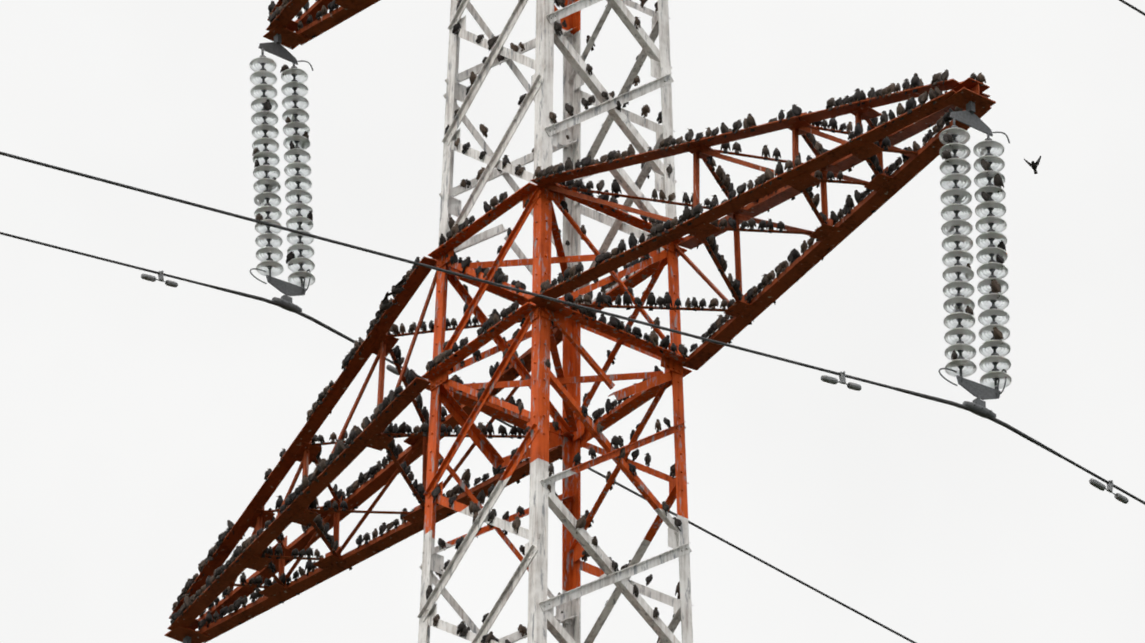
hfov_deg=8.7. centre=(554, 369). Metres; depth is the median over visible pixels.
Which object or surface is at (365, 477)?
starling
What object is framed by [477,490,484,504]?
starling
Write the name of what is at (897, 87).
starling
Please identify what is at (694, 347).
starling
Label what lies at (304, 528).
starling
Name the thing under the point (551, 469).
starling
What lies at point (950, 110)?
starling
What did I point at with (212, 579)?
starling
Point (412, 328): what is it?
starling
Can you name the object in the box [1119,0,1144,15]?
power line
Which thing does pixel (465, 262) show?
starling
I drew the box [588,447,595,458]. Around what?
starling
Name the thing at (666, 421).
starling
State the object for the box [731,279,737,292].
starling
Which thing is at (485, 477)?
starling
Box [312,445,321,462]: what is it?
starling
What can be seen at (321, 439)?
starling
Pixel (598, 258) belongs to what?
starling
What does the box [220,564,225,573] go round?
starling
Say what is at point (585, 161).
starling
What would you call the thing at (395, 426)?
starling
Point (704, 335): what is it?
starling
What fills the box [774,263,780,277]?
starling
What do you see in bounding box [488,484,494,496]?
starling
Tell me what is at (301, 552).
starling
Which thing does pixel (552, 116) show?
starling
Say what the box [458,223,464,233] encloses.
starling
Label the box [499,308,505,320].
starling
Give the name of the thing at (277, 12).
starling
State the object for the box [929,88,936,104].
starling
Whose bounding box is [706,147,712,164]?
starling
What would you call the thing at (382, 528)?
starling
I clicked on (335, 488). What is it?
starling
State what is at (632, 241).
starling
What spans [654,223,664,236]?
starling
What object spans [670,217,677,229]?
starling
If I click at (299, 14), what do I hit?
starling
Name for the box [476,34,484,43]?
starling
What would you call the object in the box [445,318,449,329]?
starling
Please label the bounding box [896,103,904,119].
starling
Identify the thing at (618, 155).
starling
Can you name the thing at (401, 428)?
starling
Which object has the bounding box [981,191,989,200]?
starling
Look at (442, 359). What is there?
starling
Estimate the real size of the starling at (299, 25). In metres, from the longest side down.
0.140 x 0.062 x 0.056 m
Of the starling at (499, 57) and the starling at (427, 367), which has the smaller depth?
the starling at (427, 367)
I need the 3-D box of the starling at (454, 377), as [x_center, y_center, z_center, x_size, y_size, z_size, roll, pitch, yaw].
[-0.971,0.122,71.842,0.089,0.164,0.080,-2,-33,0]
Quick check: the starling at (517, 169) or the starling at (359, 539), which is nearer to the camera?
the starling at (517, 169)
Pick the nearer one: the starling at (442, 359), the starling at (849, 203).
the starling at (849, 203)
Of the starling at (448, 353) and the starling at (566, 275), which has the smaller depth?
the starling at (566, 275)
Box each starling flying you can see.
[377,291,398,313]
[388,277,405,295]
[1024,155,1040,173]
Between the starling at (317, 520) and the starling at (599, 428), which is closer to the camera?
the starling at (599, 428)
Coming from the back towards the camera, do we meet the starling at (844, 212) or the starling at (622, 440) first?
the starling at (622, 440)
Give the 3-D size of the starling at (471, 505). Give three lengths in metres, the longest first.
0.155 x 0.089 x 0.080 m
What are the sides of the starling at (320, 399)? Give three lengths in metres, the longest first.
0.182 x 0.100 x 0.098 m
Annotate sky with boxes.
[0,0,1144,642]
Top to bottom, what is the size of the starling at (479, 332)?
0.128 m
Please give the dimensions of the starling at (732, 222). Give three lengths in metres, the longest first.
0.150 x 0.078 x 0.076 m
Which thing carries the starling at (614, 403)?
attached to the lattice tower
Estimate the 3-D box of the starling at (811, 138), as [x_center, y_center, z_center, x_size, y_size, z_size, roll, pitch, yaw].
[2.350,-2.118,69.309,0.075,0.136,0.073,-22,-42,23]
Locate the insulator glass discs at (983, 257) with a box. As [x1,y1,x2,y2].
[939,127,1011,388]
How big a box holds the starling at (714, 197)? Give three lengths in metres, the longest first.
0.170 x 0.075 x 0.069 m
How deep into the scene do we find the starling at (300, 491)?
73.32 m
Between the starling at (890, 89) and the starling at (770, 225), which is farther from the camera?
the starling at (770, 225)
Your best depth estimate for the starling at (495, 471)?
73.17 m
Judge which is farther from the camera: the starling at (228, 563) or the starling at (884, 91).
the starling at (228, 563)
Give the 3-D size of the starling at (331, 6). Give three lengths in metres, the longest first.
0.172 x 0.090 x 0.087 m
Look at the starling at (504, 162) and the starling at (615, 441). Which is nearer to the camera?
the starling at (615, 441)
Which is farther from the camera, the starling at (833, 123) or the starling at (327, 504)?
the starling at (327, 504)
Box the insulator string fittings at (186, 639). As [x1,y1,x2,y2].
[183,636,190,642]
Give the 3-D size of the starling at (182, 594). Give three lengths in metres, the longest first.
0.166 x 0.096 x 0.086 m
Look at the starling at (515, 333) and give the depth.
72.60 m
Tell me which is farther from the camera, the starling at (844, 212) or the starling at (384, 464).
the starling at (384, 464)
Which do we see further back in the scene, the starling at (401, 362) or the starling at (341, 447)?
the starling at (401, 362)
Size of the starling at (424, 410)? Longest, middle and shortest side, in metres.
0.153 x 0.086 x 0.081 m
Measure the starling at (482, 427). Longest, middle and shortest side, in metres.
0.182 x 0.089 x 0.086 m
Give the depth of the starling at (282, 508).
73.63 m
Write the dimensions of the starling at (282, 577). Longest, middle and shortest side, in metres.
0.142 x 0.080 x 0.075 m
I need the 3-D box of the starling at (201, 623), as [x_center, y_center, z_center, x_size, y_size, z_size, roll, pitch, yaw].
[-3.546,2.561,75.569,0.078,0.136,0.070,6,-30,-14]
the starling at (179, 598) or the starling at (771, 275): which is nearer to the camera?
the starling at (771, 275)
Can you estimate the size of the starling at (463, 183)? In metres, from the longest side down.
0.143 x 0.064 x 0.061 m
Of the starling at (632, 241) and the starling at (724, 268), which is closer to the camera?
the starling at (632, 241)
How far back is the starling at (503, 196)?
71.51 m
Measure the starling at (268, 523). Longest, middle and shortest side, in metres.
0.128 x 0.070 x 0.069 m
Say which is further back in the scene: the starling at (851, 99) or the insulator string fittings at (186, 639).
the insulator string fittings at (186, 639)
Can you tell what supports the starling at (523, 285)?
attached to the lattice tower
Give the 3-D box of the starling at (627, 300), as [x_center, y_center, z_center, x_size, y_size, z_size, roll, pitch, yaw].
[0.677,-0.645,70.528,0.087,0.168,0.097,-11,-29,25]
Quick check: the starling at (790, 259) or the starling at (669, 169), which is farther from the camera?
the starling at (669, 169)
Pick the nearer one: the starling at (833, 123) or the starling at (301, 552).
the starling at (833, 123)
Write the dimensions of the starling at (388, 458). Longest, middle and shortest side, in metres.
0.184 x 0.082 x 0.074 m
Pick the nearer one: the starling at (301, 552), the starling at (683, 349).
the starling at (683, 349)
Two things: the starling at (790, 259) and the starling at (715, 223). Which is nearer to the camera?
the starling at (715, 223)
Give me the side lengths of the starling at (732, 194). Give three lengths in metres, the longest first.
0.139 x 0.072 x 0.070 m
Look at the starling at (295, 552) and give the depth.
74.34 m
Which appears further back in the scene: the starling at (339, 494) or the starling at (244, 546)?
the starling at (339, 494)
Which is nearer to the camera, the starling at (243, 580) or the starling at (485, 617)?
the starling at (485, 617)
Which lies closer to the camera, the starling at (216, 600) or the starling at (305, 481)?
the starling at (305, 481)
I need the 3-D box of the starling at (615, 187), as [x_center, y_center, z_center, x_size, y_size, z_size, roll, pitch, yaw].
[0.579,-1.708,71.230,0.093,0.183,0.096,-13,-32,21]
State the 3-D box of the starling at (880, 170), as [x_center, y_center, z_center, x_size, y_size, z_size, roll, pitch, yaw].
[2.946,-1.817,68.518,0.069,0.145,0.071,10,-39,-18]
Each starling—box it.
[170,611,178,624]
[172,601,177,610]
[177,595,181,605]
[180,587,185,597]
[180,603,185,615]
[184,578,191,594]
[184,594,189,611]
[189,594,195,604]
[192,573,198,583]
[194,589,200,598]
[198,619,204,630]
[200,558,206,572]
[200,585,206,594]
[205,611,212,627]
[206,576,210,590]
[207,547,215,560]
[209,575,214,585]
[213,543,217,555]
[213,597,219,604]
[213,611,218,622]
[214,566,220,578]
[218,531,224,545]
[219,606,228,618]
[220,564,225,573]
[222,589,227,598]
[226,560,230,569]
[226,586,233,595]
[227,520,234,534]
[227,604,234,614]
[233,546,239,562]
[234,597,242,612]
[238,545,243,557]
[240,576,246,585]
[241,538,247,552]
[241,595,247,607]
[246,537,250,549]
[248,577,254,586]
[250,534,255,543]
[250,592,257,601]
[252,147,259,158]
[254,159,259,170]
[254,575,262,587]
[255,213,262,224]
[255,588,263,598]
[256,528,262,538]
[261,547,267,557]
[264,99,271,114]
[264,468,271,480]
[264,520,271,529]
[264,578,271,586]
[268,1,275,14]
[268,11,275,26]
[268,546,272,557]
[270,563,275,572]
[274,7,279,19]
[274,543,282,558]
[275,495,282,512]
[279,448,285,461]
[279,504,284,513]
[279,573,285,584]
[280,64,288,74]
[281,0,288,8]
[284,494,289,510]
[286,251,294,265]
[288,492,295,504]
[289,140,294,148]
[291,548,298,558]
[293,570,298,580]
[294,485,299,499]
[296,10,302,18]
[297,20,302,29]
[298,483,305,494]
[298,549,304,558]
[298,566,304,575]
[301,525,307,533]
[302,131,308,147]
[302,475,310,493]
[303,1,308,10]
[305,547,312,558]
[305,560,312,575]
[306,15,312,25]
[306,408,312,420]
[307,211,312,224]
[308,472,315,486]
[308,499,316,513]
[311,435,317,444]
[311,561,316,571]
[312,401,318,412]
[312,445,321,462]
[313,463,319,481]
[313,514,320,527]
[314,549,320,559]
[315,11,321,19]
[317,391,325,404]
[317,465,323,476]
[318,435,324,444]
[319,525,324,533]
[320,458,326,474]
[321,5,327,15]
[322,523,329,539]
[323,385,329,397]
[323,500,330,510]
[325,533,331,542]
[328,0,334,13]
[328,380,333,389]
[328,451,334,464]
[329,432,336,442]
[330,535,334,547]
[332,501,338,511]
[332,540,337,553]
[333,484,337,495]
[334,444,339,460]
[336,489,341,500]
[337,439,346,457]
[340,500,347,510]
[341,359,346,371]
[341,431,347,441]
[344,437,350,447]
[345,352,350,367]
[346,484,353,497]
[348,429,356,444]
[349,348,355,359]
[352,480,359,492]
[354,340,361,355]
[356,426,361,439]
[356,535,362,548]
[358,337,363,349]
[358,472,363,487]
[361,418,366,433]
[362,532,370,543]
[363,471,370,483]
[364,416,370,429]
[367,465,376,477]
[369,319,375,330]
[370,414,375,424]
[372,528,377,539]
[373,403,380,420]
[374,310,381,323]
[375,461,381,472]
[378,402,382,415]
[379,300,389,318]
[379,522,385,536]
[382,397,388,412]
[382,457,387,468]
[384,436,394,453]
[386,454,391,463]
[386,522,392,532]
[387,390,394,407]
[387,422,393,436]
[389,324,399,336]
[391,285,396,302]
[391,347,397,358]
[392,446,398,459]
[392,519,399,527]
[393,423,398,437]
[394,345,400,363]
[395,386,402,396]
[396,357,404,368]
[396,422,405,437]
[397,444,402,454]
[399,323,405,335]
[400,461,406,473]
[400,508,407,524]
[404,368,408,382]
[404,424,412,435]
[404,466,410,478]
[405,269,412,279]
[407,471,413,485]
[408,322,416,333]
[409,369,417,385]
[412,479,417,491]
[412,483,422,496]
[413,425,419,435]
[414,257,419,268]
[415,393,421,408]
[416,486,424,503]
[419,406,426,421]
[420,422,428,436]
[421,321,426,333]
[424,410,428,422]
[426,361,429,374]
[426,585,432,599]
[429,320,433,332]
[429,360,435,371]
[431,486,440,502]
[433,353,441,369]
[433,614,439,626]
[438,538,445,550]
[440,234,445,247]
[440,350,446,362]
[440,424,446,435]
[441,406,446,420]
[443,560,449,569]
[444,349,451,359]
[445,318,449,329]
[446,230,451,242]
[446,425,452,435]
[446,489,452,497]
[448,217,454,229]
[448,495,455,507]
[450,252,457,268]
[450,318,457,329]
[450,374,457,381]
[451,224,458,238]
[451,484,459,497]
[452,23,460,34]
[452,342,458,356]
[454,138,459,149]
[454,425,459,435]
[455,536,463,549]
[457,377,463,391]
[457,621,466,636]
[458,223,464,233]
[459,337,468,349]
[460,179,465,188]
[461,256,470,273]
[461,469,470,484]
[462,142,470,153]
[462,626,469,636]
[463,218,468,229]
[463,303,468,313]
[464,317,471,327]
[465,179,470,187]
[468,215,474,224]
[469,71,476,85]
[469,501,473,514]
[471,316,478,326]
[472,512,478,521]
[473,350,481,360]
[473,477,480,485]
[473,503,480,514]
[475,266,481,276]
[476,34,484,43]
[476,167,484,179]
[477,327,482,338]
[477,387,484,402]
[477,422,486,436]
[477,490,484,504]
[479,124,487,137]
[479,151,486,159]
[481,473,488,481]
[481,634,487,642]
[482,320,487,333]
[482,613,488,622]
[483,201,491,216]
[483,267,489,278]
[485,631,493,642]
[486,422,493,438]
[487,36,495,50]
[487,314,494,331]
[487,509,496,523]
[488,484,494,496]
[489,196,498,210]
[489,365,493,377]
[492,309,500,320]
[492,466,498,475]
[493,313,499,326]
[494,271,499,282]
[494,362,499,372]
[497,54,502,64]
[497,273,505,283]
[497,464,506,472]
[498,192,507,203]
[498,425,507,436]
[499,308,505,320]
[502,157,508,168]
[502,511,508,519]
[504,306,510,317]
[508,396,515,413]
[509,425,516,438]
[510,43,518,51]
[510,300,518,314]
[510,448,517,459]
[511,328,519,338]
[512,516,520,532]
[515,164,520,174]
[515,282,520,292]
[516,427,523,438]
[516,506,524,517]
[517,280,525,289]
[518,42,524,51]
[518,93,526,106]
[518,166,525,176]
[518,401,523,413]
[518,624,526,637]
[519,545,524,555]
[533,166,540,181]
[538,168,545,179]
[540,279,549,294]
[544,165,552,177]
[545,359,550,368]
[548,463,553,476]
[549,112,556,123]
[551,278,557,288]
[552,163,562,177]
[552,420,558,430]
[554,21,562,35]
[557,0,565,7]
[557,164,564,174]
[557,272,563,286]
[560,201,568,213]
[563,267,571,282]
[564,292,573,306]
[565,103,573,117]
[565,157,572,174]
[566,180,573,188]
[569,265,575,280]
[571,300,577,314]
[573,452,580,465]
[575,159,580,171]
[575,179,582,189]
[575,262,583,276]
[576,294,582,303]
[576,515,585,533]
[578,184,586,193]
[578,308,584,315]
[580,155,590,171]
[581,98,588,109]
[581,224,585,239]
[581,405,587,416]
[581,550,589,561]
[583,291,592,299]
[583,293,591,305]
[584,307,591,320]
[584,510,593,527]
[585,181,593,191]
[586,35,594,50]
[586,64,592,75]
[588,95,595,105]
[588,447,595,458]
[590,311,596,320]
[592,408,600,422]
[592,536,597,546]
[595,252,604,267]
[596,180,604,194]
[596,292,602,306]
[597,422,602,435]
[598,314,606,323]
[598,408,604,417]
[599,154,607,164]
[599,190,608,208]
[601,91,608,99]
[601,284,607,293]
[602,252,610,262]
[602,294,612,307]
[605,399,611,414]
[606,471,615,490]
[607,150,616,163]
[607,350,615,364]
[609,196,617,212]
[610,247,618,258]
[610,316,620,332]
[610,399,617,409]
[611,179,621,197]
[611,436,621,448]
[611,560,618,571]
[615,101,620,111]
[615,150,620,162]
[615,294,621,307]
[617,239,626,256]
[618,435,623,445]
[618,447,625,462]
[619,321,624,333]
[620,151,627,159]
[623,291,632,309]
[625,324,631,336]
[627,144,634,159]
[627,287,633,295]
[628,232,637,251]
[628,463,636,476]
[630,429,634,439]
[631,258,638,273]
[631,449,638,460]
[632,327,641,338]
[633,75,639,85]
[633,584,638,596]
[634,16,640,29]
[634,297,642,306]
[638,233,644,246]
[640,0,647,7]
[641,104,649,117]
[641,162,650,178]
[643,333,649,342]
[644,453,650,466]
[645,574,652,584]
[646,292,655,310]
[649,218,655,224]
[649,331,658,347]
[650,223,656,241]
[651,189,657,200]
[651,317,659,332]
[653,607,658,619]
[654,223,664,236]
[655,419,661,432]
[656,111,661,123]
[656,296,665,308]
[659,139,665,150]
[659,190,666,203]
[659,335,669,353]
[662,220,670,232]
[662,501,668,515]
[663,292,671,308]
[663,417,670,427]
[664,135,672,150]
[666,163,672,177]
[668,192,675,203]
[670,138,676,146]
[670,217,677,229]
[670,343,677,354]
[670,463,675,477]
[673,517,681,530]
[674,298,681,308]
[675,581,679,598]
[676,136,682,146]
[678,215,684,224]
[678,344,687,359]
[682,192,689,206]
[683,206,692,225]
[685,128,693,146]
[685,297,690,310]
[689,343,697,352]
[691,297,697,310]
[692,203,702,218]
[695,132,703,141]
[698,298,705,310]
[701,331,707,343]
[704,198,710,207]
[705,127,711,140]
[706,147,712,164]
[706,234,713,249]
[707,328,711,337]
[708,298,718,309]
[709,199,716,209]
[709,236,715,254]
[710,158,715,171]
[710,321,717,334]
[711,127,718,138]
[711,195,718,206]
[711,220,717,226]
[711,244,718,258]
[714,165,722,182]
[716,253,721,262]
[716,314,722,330]
[717,168,725,186]
[718,218,727,229]
[718,255,724,271]
[720,122,728,137]
[720,142,730,153]
[720,299,727,309]
[720,317,725,325]
[721,174,730,192]
[721,260,726,274]
[724,314,729,322]
[727,273,732,286]
[727,299,735,311]
[728,189,735,201]
[728,218,736,230]
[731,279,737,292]
[732,119,741,134]
[732,142,741,153]
[732,280,739,296]
[736,183,746,198]
[736,289,740,299]
[740,221,747,229]
[743,118,746,131]
[747,113,756,131]
[747,180,753,193]
[747,218,755,229]
[747,286,755,303]
[752,287,757,296]
[754,176,759,188]
[757,283,762,292]
[758,220,766,230]
[759,173,766,186]
[761,274,768,288]
[762,145,769,159]
[765,168,773,185]
[766,218,773,232]
[766,270,775,284]
[768,117,777,122]
[773,148,780,160]
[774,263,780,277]
[775,161,783,179]
[777,221,784,231]
[778,109,784,122]
[779,260,788,271]
[784,160,793,171]
[786,109,792,120]
[787,250,793,264]
[792,104,801,120]
[792,248,799,260]
[794,155,800,169]
[801,240,807,254]
[805,186,812,196]
[807,237,813,248]
[808,134,813,145]
[811,193,819,210]
[813,120,821,129]
[814,170,822,180]
[815,141,822,154]
[820,212,826,223]
[821,120,828,129]
[826,97,835,110]
[827,171,834,181]
[828,117,837,132]
[830,211,838,224]
[835,97,841,109]
[837,170,842,182]
[837,208,843,221]
[839,123,846,132]
[842,95,848,107]
[842,205,847,215]
[845,194,854,213]
[846,121,852,133]
[847,95,854,104]
[848,131,854,141]
[853,88,860,106]
[854,122,862,139]
[854,190,861,203]
[859,90,865,104]
[859,191,865,200]
[865,188,872,195]
[867,87,874,102]
[868,154,875,165]
[870,117,875,126]
[874,156,878,170]
[875,89,881,99]
[877,165,882,173]
[880,111,887,127]
[881,87,886,97]
[881,136,890,150]
[887,83,894,96]
[887,162,895,174]
[888,109,895,122]
[894,83,900,94]
[895,157,901,169]
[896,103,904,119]
[902,78,909,94]
[902,147,908,162]
[904,97,916,114]
[910,73,919,92]
[913,141,919,151]
[918,91,927,108]
[922,134,926,146]
[926,129,932,140]
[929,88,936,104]
[931,72,941,85]
[932,125,937,136]
[935,87,941,99]
[936,116,945,132]
[940,69,948,85]
[941,149,952,162]
[942,132,953,145]
[943,112,950,125]
[948,108,953,119]
[951,350,957,359]
[965,305,973,319]
[970,73,976,81]
[977,73,985,85]
[980,158,989,174]
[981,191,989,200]
[991,279,1000,297]
[993,327,1003,344]
[994,173,1003,191]
[996,254,1003,268]
[997,240,1005,250]
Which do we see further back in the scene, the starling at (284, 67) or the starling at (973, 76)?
the starling at (284, 67)
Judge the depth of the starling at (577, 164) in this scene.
70.75 m
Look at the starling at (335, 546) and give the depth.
74.27 m
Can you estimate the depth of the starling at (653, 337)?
71.08 m
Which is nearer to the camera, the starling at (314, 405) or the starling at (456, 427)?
the starling at (456, 427)
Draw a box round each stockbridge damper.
[141,270,177,286]
[386,365,407,374]
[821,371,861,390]
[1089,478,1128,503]
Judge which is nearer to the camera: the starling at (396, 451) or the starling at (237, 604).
the starling at (396, 451)
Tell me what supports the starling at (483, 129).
attached to the lattice tower
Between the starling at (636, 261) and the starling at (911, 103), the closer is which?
the starling at (911, 103)
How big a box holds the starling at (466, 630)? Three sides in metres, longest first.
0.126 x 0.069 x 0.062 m
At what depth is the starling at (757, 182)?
68.68 m
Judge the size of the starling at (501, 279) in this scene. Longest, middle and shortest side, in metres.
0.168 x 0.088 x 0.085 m
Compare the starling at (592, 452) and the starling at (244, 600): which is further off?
the starling at (244, 600)
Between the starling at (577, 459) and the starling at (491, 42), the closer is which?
the starling at (577, 459)
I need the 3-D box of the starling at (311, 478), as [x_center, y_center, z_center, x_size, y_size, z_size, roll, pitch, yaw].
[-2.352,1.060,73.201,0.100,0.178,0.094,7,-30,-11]
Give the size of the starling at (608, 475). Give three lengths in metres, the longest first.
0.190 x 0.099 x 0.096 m
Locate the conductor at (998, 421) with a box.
[0,151,1144,504]
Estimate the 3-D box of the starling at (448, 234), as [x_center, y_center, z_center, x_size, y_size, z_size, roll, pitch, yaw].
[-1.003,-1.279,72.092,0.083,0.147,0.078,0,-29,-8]
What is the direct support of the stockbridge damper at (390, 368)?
attached to the power line at (302, 314)
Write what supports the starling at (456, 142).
attached to the lattice tower
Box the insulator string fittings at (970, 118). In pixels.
[938,101,1009,418]
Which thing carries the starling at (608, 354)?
attached to the lattice tower
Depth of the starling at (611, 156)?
70.42 m
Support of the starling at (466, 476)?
attached to the lattice tower
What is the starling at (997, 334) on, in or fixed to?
attached to the insulator string fittings at (970, 118)
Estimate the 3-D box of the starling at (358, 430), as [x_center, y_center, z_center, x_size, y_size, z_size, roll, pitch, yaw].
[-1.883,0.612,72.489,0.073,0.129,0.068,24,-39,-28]
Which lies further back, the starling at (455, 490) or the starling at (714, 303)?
the starling at (455, 490)
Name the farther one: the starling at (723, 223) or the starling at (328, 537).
the starling at (328, 537)
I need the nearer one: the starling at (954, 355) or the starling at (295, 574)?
the starling at (954, 355)
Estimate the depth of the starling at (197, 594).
74.97 m
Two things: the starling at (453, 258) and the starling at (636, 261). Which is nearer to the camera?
the starling at (453, 258)
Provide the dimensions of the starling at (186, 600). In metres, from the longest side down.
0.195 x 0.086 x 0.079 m
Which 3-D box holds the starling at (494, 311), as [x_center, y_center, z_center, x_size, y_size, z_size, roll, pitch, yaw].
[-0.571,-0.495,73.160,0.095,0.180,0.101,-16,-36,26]
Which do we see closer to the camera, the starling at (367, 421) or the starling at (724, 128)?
the starling at (724, 128)
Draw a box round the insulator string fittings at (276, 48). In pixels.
[250,33,313,312]
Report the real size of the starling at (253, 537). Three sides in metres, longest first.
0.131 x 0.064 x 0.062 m
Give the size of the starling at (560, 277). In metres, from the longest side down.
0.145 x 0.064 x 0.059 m
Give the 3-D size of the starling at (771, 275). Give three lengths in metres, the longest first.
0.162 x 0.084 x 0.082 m
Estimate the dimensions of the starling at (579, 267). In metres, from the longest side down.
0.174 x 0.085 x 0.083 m
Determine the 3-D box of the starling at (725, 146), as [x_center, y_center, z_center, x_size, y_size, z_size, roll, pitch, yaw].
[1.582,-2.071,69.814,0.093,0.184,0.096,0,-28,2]
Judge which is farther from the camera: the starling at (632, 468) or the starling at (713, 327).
the starling at (713, 327)
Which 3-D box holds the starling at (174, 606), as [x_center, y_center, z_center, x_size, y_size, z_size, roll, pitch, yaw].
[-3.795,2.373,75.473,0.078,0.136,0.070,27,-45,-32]
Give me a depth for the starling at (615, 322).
70.85 m
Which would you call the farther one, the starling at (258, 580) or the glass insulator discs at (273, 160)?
the glass insulator discs at (273, 160)
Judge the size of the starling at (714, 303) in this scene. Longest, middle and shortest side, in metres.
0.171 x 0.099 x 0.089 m
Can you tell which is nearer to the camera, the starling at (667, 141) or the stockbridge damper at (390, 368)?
the starling at (667, 141)
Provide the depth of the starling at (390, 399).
72.01 m
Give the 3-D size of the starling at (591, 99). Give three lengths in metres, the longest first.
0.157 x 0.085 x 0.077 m
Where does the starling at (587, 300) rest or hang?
attached to the lattice tower
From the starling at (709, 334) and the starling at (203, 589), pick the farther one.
the starling at (203, 589)
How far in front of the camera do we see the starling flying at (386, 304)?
71.62 m
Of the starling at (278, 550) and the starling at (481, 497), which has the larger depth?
the starling at (278, 550)
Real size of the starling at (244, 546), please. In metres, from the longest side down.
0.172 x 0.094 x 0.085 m
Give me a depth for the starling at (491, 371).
73.76 m
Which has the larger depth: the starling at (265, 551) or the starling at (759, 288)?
the starling at (265, 551)
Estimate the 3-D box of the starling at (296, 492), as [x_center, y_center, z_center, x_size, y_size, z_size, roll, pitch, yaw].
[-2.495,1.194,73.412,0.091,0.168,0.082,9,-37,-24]
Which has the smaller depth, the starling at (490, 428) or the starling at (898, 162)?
the starling at (898, 162)
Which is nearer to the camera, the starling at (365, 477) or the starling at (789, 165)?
the starling at (789, 165)
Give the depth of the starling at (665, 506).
70.34 m
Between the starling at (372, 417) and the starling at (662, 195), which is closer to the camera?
the starling at (662, 195)
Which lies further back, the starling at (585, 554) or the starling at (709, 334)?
the starling at (585, 554)
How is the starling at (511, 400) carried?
attached to the lattice tower
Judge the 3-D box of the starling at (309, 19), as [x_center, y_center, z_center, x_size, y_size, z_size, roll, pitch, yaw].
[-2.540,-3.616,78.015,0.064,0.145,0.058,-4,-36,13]
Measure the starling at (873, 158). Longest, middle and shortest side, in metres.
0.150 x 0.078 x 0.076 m
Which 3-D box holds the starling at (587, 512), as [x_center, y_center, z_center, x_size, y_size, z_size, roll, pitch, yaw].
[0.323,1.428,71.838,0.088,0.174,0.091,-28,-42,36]
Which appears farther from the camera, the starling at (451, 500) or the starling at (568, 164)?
the starling at (568, 164)
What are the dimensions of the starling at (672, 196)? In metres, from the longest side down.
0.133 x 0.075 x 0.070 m
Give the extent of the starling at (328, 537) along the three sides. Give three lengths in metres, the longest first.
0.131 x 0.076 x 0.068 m
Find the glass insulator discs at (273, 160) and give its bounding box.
[249,57,314,286]
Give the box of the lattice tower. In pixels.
[417,0,692,642]
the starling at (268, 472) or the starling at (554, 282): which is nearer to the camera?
the starling at (554, 282)
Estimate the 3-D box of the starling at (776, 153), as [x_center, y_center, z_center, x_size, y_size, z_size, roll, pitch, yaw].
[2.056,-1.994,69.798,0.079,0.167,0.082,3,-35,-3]
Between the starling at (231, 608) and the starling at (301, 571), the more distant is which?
the starling at (231, 608)
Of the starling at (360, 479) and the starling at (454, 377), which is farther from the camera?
the starling at (360, 479)
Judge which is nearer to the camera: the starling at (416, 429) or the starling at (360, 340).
the starling at (416, 429)
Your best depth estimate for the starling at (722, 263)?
69.93 m
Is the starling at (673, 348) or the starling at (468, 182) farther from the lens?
the starling at (468, 182)
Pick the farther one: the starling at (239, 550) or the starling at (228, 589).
the starling at (228, 589)
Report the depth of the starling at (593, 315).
70.70 m
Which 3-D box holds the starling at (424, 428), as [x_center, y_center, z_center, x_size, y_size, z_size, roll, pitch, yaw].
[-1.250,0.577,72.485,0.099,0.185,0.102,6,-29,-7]
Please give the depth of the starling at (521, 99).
72.10 m
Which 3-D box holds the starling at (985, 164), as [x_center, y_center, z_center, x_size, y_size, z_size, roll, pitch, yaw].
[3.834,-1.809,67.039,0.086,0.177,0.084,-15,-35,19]
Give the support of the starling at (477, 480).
attached to the lattice tower
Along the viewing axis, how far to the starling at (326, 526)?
74.05 m
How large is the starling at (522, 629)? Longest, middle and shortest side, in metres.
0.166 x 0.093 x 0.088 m
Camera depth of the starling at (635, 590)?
69.59 m
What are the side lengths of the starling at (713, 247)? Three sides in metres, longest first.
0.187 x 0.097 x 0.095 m
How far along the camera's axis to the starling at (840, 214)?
69.22 m
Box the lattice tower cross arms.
[164,0,995,642]
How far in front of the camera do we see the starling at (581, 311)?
70.63 m
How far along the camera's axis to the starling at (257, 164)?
77.03 m
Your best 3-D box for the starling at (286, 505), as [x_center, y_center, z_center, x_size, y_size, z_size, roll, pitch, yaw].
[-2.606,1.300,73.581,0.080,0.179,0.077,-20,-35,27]
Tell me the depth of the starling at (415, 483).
73.32 m
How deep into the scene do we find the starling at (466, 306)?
71.57 m
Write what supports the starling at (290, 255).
attached to the glass insulator discs at (273, 160)
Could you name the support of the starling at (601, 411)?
attached to the lattice tower
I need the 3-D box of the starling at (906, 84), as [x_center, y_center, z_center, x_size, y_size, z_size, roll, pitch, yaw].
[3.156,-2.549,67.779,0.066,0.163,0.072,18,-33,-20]
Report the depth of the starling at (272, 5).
78.01 m
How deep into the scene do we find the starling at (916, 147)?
68.23 m
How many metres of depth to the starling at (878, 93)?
67.98 m

